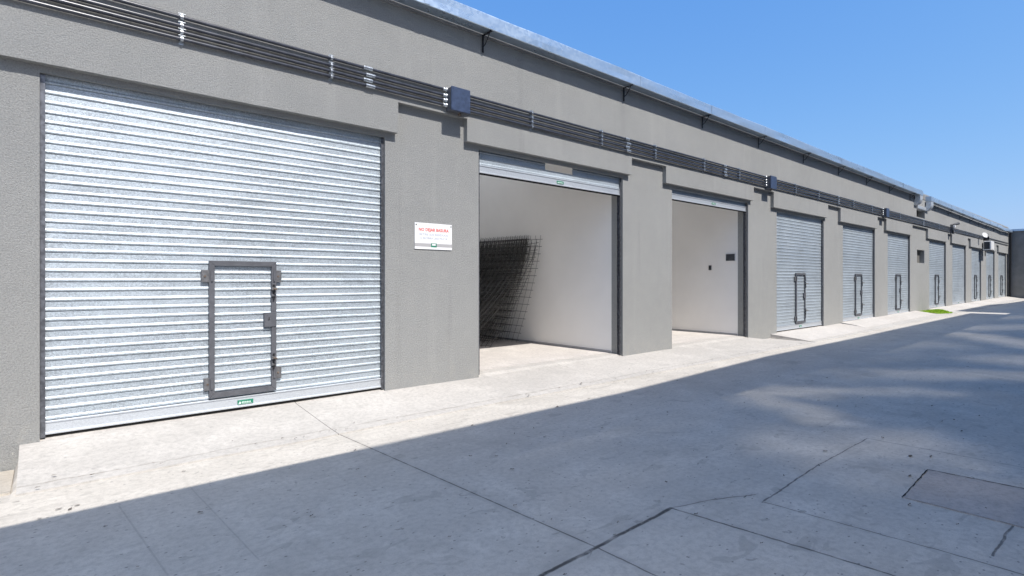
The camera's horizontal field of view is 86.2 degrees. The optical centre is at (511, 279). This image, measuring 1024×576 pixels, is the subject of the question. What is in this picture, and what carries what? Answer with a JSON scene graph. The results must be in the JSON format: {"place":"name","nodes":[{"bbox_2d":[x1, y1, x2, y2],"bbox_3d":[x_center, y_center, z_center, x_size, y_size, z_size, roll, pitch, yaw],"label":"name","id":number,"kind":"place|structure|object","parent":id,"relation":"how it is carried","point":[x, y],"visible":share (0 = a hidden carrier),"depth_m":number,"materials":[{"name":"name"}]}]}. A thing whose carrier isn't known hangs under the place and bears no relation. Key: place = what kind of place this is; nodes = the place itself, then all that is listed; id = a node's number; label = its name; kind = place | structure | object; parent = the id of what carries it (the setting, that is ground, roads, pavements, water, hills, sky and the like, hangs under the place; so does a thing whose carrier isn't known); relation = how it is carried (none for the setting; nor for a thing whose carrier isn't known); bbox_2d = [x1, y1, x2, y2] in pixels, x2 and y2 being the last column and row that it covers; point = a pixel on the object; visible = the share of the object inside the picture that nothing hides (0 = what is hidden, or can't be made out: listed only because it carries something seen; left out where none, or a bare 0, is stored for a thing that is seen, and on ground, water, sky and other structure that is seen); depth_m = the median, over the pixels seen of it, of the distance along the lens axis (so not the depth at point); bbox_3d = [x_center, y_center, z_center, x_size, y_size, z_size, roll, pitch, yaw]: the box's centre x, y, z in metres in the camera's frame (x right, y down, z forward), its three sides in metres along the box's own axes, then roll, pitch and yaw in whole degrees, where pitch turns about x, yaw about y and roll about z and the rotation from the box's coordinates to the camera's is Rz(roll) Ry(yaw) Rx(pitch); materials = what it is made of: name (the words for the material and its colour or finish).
{"place":"outdoors","nodes":[
{"label":"outdoors","id":0,"kind":"place"},
{"bbox_2d":[0,300,1023,575],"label":"ground","id":1,"kind":"structure","parent":0,"point":[664,474],"depth_m":3.84,"materials":[{"name":"concrete"}]},
{"bbox_2d":[0,470,13,496],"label":"kerb","id":2,"kind":"structure","parent":1,"relation":"on","point":[6,479],"depth_m":4.01,"materials":[{"name":"concrete"}]},
{"bbox_2d":[16,335,816,495],"bbox_3d":[1.423,1.503,8.665,13.725,0.371,1.386,0,0,-41],"label":"apron","id":3,"kind":"object","parent":1,"relation":"on","point":[73,459],"visible":0.81,"depth_m":5.51,"materials":[{"name":"concrete"}]},
{"bbox_2d":[0,0,1007,471],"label":"storage building","id":4,"kind":"structure","parent":1,"relation":"on","point":[190,224],"depth_m":6.37,"materials":[{"name":"grey paint"}]},
{"bbox_2d":[178,12,185,45],"bbox_3d":[-3.089,-2.353,5.118,0.060,0.295,0.059,0,0,-41],"label":"strut clamp","id":5,"kind":"object","parent":4,"relation":"attached to","point":[182,23],"visible":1,"depth_m":5.11,"materials":[{"name":"metal"}]},
{"bbox_2d":[17,0,447,107],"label":"conduit pipe","id":6,"kind":"object","parent":4,"relation":"attached to","point":[106,20],"visible":1,"depth_m":5.28,"materials":[{"name":"metal"}]},
{"bbox_2d":[49,0,447,102],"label":"conduit pipe","id":7,"kind":"object","parent":4,"relation":"attached to","point":[127,18],"visible":1,"depth_m":5.40,"materials":[{"name":"metal"}]},
{"bbox_2d":[76,0,447,97],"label":"conduit pipe","id":8,"kind":"object","parent":4,"relation":"attached to","point":[160,20],"visible":1,"depth_m":5.50,"materials":[{"name":"metal"}]},
{"bbox_2d":[112,0,447,91],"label":"conduit pipe","id":9,"kind":"object","parent":4,"relation":"attached to","point":[200,22],"visible":1,"depth_m":5.62,"materials":[{"name":"metal"}]},
{"bbox_2d":[329,54,333,81],"bbox_3d":[-2.002,-2.353,6.063,0.060,0.295,0.059,0,0,-41],"label":"strut clamp","id":10,"kind":"object","parent":4,"relation":"attached to","point":[331,67],"visible":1,"depth_m":6.05,"materials":[{"name":"metal"}]},
{"bbox_2d":[414,222,451,249],"bbox_3d":[-1.009,-0.555,7.059,0.564,0.334,0.014,0,0,-41],"label":"notice sign","id":11,"kind":"object","parent":4,"relation":"attached to","point":[432,236],"visible":1,"depth_m":7.04,"materials":[{"name":"white metal"}]},
{"bbox_2d":[446,86,469,115],"bbox_3d":[-0.702,-2.316,7.135,0.300,0.331,0.146,0,0,-41],"label":"junction box","id":12,"kind":"object","parent":4,"relation":"attached to","point":[458,102],"visible":1,"depth_m":7.07,"materials":[{"name":"blue metal"}]},
{"bbox_2d":[480,241,523,312],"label":"wire sheet","id":13,"kind":"object","parent":4,"relation":"on","point":[498,270],"visible":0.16,"depth_m":11.56,"materials":[{"name":"black metal"}]},
{"bbox_2d":[480,247,523,335],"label":"wire sheet","id":14,"kind":"object","parent":4,"relation":"on","point":[494,287],"visible":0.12,"depth_m":11.53,"materials":[{"name":"black metal"}]},
{"bbox_2d":[480,237,524,334],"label":"wire sheet","id":15,"kind":"object","parent":4,"relation":"on","point":[503,262],"visible":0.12,"depth_m":11.76,"materials":[{"name":"black metal"}]},
{"bbox_2d":[480,235,524,341],"bbox_3d":[-1.511,0.150,12.955,0.741,2.247,4.686,0,1,-41],"label":"wire sheet","id":16,"kind":"object","parent":4,"relation":"on","point":[493,288],"visible":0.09,"depth_m":11.62,"materials":[{"name":"black metal"}]},
{"bbox_2d":[480,240,524,340],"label":"wire sheet","id":17,"kind":"object","parent":4,"relation":"on","point":[497,283],"visible":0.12,"depth_m":11.49,"materials":[{"name":"black metal"}]},
{"bbox_2d":[480,243,525,321],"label":"wire sheet","id":18,"kind":"object","parent":4,"relation":"on","point":[495,283],"visible":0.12,"depth_m":11.44,"materials":[{"name":"black metal"}]},
{"bbox_2d":[480,243,526,316],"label":"wire sheet","id":19,"kind":"object","parent":4,"relation":"on","point":[497,273],"visible":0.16,"depth_m":11.43,"materials":[{"name":"black metal"}]},
{"bbox_2d":[480,236,526,341],"bbox_3d":[-1.380,0.161,13.032,0.461,2.244,4.686,0,1,-41],"label":"wire sheet","id":20,"kind":"object","parent":4,"relation":"on","point":[507,299],"visible":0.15,"depth_m":11.64,"materials":[{"name":"black metal"}]},
{"bbox_2d":[482,243,524,339],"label":"wire sheet","id":21,"kind":"object","parent":4,"relation":"on","point":[507,297],"visible":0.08,"depth_m":11.81,"materials":[{"name":"black metal"}]},
{"bbox_2d":[480,239,527,321],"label":"wire sheet","id":22,"kind":"object","parent":4,"relation":"on","point":[502,268],"visible":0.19,"depth_m":11.48,"materials":[{"name":"black metal"}]},
{"bbox_2d":[480,242,527,339],"bbox_3d":[-1.390,0.220,13.011,0.545,2.118,4.686,0,1,-41],"label":"wire sheet","id":23,"kind":"object","parent":4,"relation":"on","point":[500,292],"visible":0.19,"depth_m":11.64,"materials":[{"name":"black metal"}]},
{"bbox_2d":[480,239,528,333],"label":"wire sheet","id":24,"kind":"object","parent":4,"relation":"on","point":[500,278],"visible":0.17,"depth_m":11.50,"materials":[{"name":"black metal"}]},
{"bbox_2d":[480,245,528,327],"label":"wire sheet","id":25,"kind":"object","parent":4,"relation":"on","point":[496,278],"visible":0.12,"depth_m":11.45,"materials":[{"name":"black metal"}]},
{"bbox_2d":[480,237,528,342],"bbox_3d":[-1.400,0.192,12.882,0.682,2.238,4.686,0,0,-41],"label":"wire sheet","id":26,"kind":"object","parent":4,"relation":"on","point":[501,282],"visible":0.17,"depth_m":11.53,"materials":[{"name":"black metal"}]},
{"bbox_2d":[482,236,527,339],"bbox_3d":[-1.323,0.136,13.094,0.360,2.229,4.686,0,1,-41],"label":"wire sheet","id":27,"kind":"object","parent":4,"relation":"on","point":[504,299],"visible":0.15,"depth_m":11.68,"materials":[{"name":"black metal"}]},
{"bbox_2d":[480,243,536,328],"bbox_3d":[-1.599,0.233,12.249,1.561,2.070,4.686,0,1,-41],"label":"wire sheet","id":28,"kind":"object","parent":4,"relation":"on","point":[499,274],"visible":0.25,"depth_m":11.35,"materials":[{"name":"black metal"}]},
{"bbox_2d":[480,240,538,347],"bbox_3d":[-1.328,0.364,12.371,0.987,2.134,4.686,0,-3,-41],"label":"wire sheet","id":29,"kind":"object","parent":4,"relation":"on","point":[504,287],"visible":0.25,"depth_m":11.12,"materials":[{"name":"black metal"}]},
{"bbox_2d":[480,236,541,341],"bbox_3d":[-1.019,0.158,12.835,0.262,2.218,4.686,0,1,-41],"label":"wire sheet","id":30,"kind":"object","parent":4,"relation":"on","point":[539,246],"visible":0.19,"depth_m":11.45,"materials":[{"name":"black metal"}]},
{"bbox_2d":[530,110,533,130],"bbox_3d":[0.294,-2.353,8.058,0.060,0.295,0.059,0,0,-41],"label":"strut clamp","id":31,"kind":"object","parent":4,"relation":"attached to","point":[532,111],"visible":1,"depth_m":8.05,"materials":[{"name":"metal"}]},
{"bbox_2d":[599,129,602,146],"bbox_3d":[1.489,-2.353,9.096,0.060,0.295,0.059,0,0,-41],"label":"strut clamp","id":32,"kind":"object","parent":4,"relation":"attached to","point":[600,134],"visible":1,"depth_m":9.10,"materials":[{"name":"metal"}]},
{"bbox_2d":[470,101,766,180],"bbox_3d":[2.733,-2.374,10.172,8.874,0.056,0.060,0,0,-41],"label":"conduit pipe","id":33,"kind":"object","parent":4,"relation":"attached to","point":[546,122],"visible":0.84,"depth_m":9.03,"materials":[{"name":"metal"}]},
{"bbox_2d":[470,95,766,177],"bbox_3d":[2.733,-2.452,10.172,8.874,0.056,0.060,0,0,-41],"label":"conduit pipe","id":34,"kind":"object","parent":4,"relation":"attached to","point":[543,116],"visible":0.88,"depth_m":9.04,"materials":[{"name":"metal"}]},
{"bbox_2d":[470,105,766,183],"bbox_3d":[2.733,-2.312,10.172,8.874,0.056,0.060,0,0,-41],"label":"conduit pipe","id":35,"kind":"object","parent":4,"relation":"attached to","point":[543,125],"visible":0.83,"depth_m":9.01,"materials":[{"name":"metal"}]},
{"bbox_2d":[470,110,766,186],"bbox_3d":[2.733,-2.250,10.172,8.874,0.056,0.060,0,0,-41],"label":"conduit pipe","id":36,"kind":"object","parent":4,"relation":"attached to","point":[543,129],"visible":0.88,"depth_m":9.06,"materials":[{"name":"metal"}]},
{"bbox_2d":[653,144,656,160],"bbox_3d":[2.644,-2.353,10.100,0.060,0.295,0.059,0,0,-41],"label":"strut clamp","id":37,"kind":"object","parent":4,"relation":"attached to","point":[654,152],"visible":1,"depth_m":10.11,"materials":[{"name":"metal"}]},
{"bbox_2d":[393,0,925,210],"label":"rain gutter","id":38,"kind":"object","parent":4,"relation":"attached to","point":[466,16],"visible":0.99,"depth_m":9.10,"materials":[{"name":"grey metal"}]},
{"bbox_2d":[725,253,735,261],"bbox_3d":[5.201,-0.535,13.024,0.032,0.200,0.250,0,0,-41],"label":"electrical panel","id":39,"kind":"object","parent":4,"relation":"attached to","point":[730,256],"visible":1,"depth_m":13.01,"materials":[{"name":"grey metal"}]},
{"bbox_2d":[765,175,776,190],"bbox_3d":[6.227,-2.316,13.156,0.320,0.331,0.146,0,0,-41],"label":"junction box","id":40,"kind":"object","parent":4,"relation":"attached to","point":[771,181],"visible":1,"depth_m":13.07,"materials":[{"name":"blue metal"}]},
{"bbox_2d":[777,188,883,214],"bbox_3d":[9.595,-2.250,16.134,8.674,0.056,0.060,0,0,-41],"label":"conduit pipe","id":41,"kind":"object","parent":4,"relation":"attached to","point":[828,201],"visible":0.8,"depth_m":15.62,"materials":[{"name":"metal"}]},
{"bbox_2d":[777,179,883,209],"bbox_3d":[9.595,-2.452,16.134,8.674,0.056,0.060,0,0,-41],"label":"conduit pipe","id":42,"kind":"object","parent":4,"relation":"attached to","point":[828,193],"visible":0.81,"depth_m":15.59,"materials":[{"name":"metal"}]},
{"bbox_2d":[777,183,883,211],"bbox_3d":[9.595,-2.374,16.134,8.674,0.056,0.060,0,0,-41],"label":"conduit pipe","id":43,"kind":"object","parent":4,"relation":"attached to","point":[828,196],"visible":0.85,"depth_m":15.58,"materials":[{"name":"metal"}]},
{"bbox_2d":[777,185,883,213],"bbox_3d":[9.595,-2.312,16.134,8.674,0.056,0.060,0,0,-41],"label":"conduit pipe","id":44,"kind":"object","parent":4,"relation":"attached to","point":[827,198],"visible":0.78,"depth_m":15.51,"materials":[{"name":"metal"}]},
{"bbox_2d":[882,208,888,217],"bbox_3d":[13.014,-2.316,19.053,0.320,0.331,0.146,0,0,-41],"label":"junction box","id":45,"kind":"object","parent":4,"relation":"attached to","point":[886,212],"visible":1,"depth_m":18.95,"materials":[{"name":"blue metal"}]},
{"bbox_2d":[889,210,950,227],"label":"conduit pipe","id":46,"kind":"object","parent":4,"relation":"attached to","point":[918,218],"visible":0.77,"depth_m":21.94,"materials":[{"name":"metal"}]},
{"bbox_2d":[889,212,950,229],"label":"conduit pipe","id":47,"kind":"object","parent":4,"relation":"attached to","point":[918,220],"visible":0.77,"depth_m":21.93,"materials":[{"name":"metal"}]},
{"bbox_2d":[889,216,950,231],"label":"conduit pipe","id":48,"kind":"object","parent":4,"relation":"attached to","point":[918,223],"visible":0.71,"depth_m":21.94,"materials":[{"name":"metal"}]},
{"bbox_2d":[889,214,951,230],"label":"conduit pipe","id":49,"kind":"object","parent":4,"relation":"attached to","point":[920,222],"visible":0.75,"depth_m":22.09,"materials":[{"name":"metal"}]},
{"bbox_2d":[950,222,959,233],"bbox_3d":[20.837,-2.428,25.758,0.437,0.556,0.236,0,0,-24],"label":"security camera","id":50,"kind":"object","parent":4,"relation":"attached to","point":[952,226],"visible":1,"depth_m":25.72,"materials":[{"name":"metal"}]},
{"bbox_2d":[925,196,1012,234],"bbox_3d":[25.358,-3.154,29.858,21.650,0.597,0.428,0,0,-41],"label":"rain gutter","id":51,"kind":"object","parent":4,"relation":"attached to","point":[930,201],"visible":1,"depth_m":26.47,"materials":[{"name":"grey metal"}]},
{"bbox_2d":[982,241,993,255],"bbox_3d":[27.023,-1.760,31.051,0.970,0.820,0.410,0,0,-41],"label":"air conditioner","id":52,"kind":"object","parent":4,"relation":"attached to","point":[988,245],"visible":1,"depth_m":30.77,"materials":[{"name":"grey metal"}]},
{"bbox_2d":[771,323,872,340],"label":"ramp","id":53,"kind":"structure","parent":1,"relation":"on","point":[812,333],"depth_m":14.40,"materials":[{"name":"concrete"}]},
{"bbox_2d":[841,311,936,327],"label":"ramp","id":54,"kind":"structure","parent":1,"relation":"on","point":[880,320],"depth_m":18.47,"materials":[{"name":"concrete"}]},
{"bbox_2d":[770,298,1023,341],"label":"apron","id":55,"kind":"object","parent":1,"relation":"on","point":[884,326],"visible":0.33,"depth_m":18.36,"materials":[{"name":"concrete"}]},
{"bbox_2d":[903,470,1023,527],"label":"concrete patch","id":56,"kind":"object","parent":1,"relation":"on","point":[999,502],"visible":0.8,"depth_m":3.65,"materials":[{"name":"grey concrete"}]},
{"bbox_2d":[901,469,1023,526],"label":"patch joint","id":57,"kind":"object","parent":56,"relation":"on","point":[952,474],"visible":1,"depth_m":3.86,"materials":[{"name":"black rubber"}]},
{"bbox_2d":[927,296,1018,311],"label":"ramp","id":58,"kind":"structure","parent":1,"relation":"on","point":[954,307],"depth_m":28.03,"materials":[{"name":"concrete"}]},
{"bbox_2d":[1007,229,1023,297],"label":"end building","id":59,"kind":"structure","parent":1,"relation":"on","point":[1015,271],"depth_m":36.95,"materials":[{"name":"grey concrete"}]},
{"bbox_2d":[35,323,1018,574],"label":"leaf litter","id":60,"kind":"object","parent":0,"point":[563,436],"visible":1,"depth_m":4.49,"materials":[{"name":"brown plant"}]},
{"bbox_2d":[454,0,1023,228],"label":"sky","id":61,"kind":"structure","parent":0,"point":[927,96],"materials":[{"name":"blue"}]},
{"bbox_2d":[921,309,951,313],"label":"grass","id":62,"kind":"structure","parent":0,"point":[939,311],"depth_m":22.32,"materials":[{"name":"green plant"}]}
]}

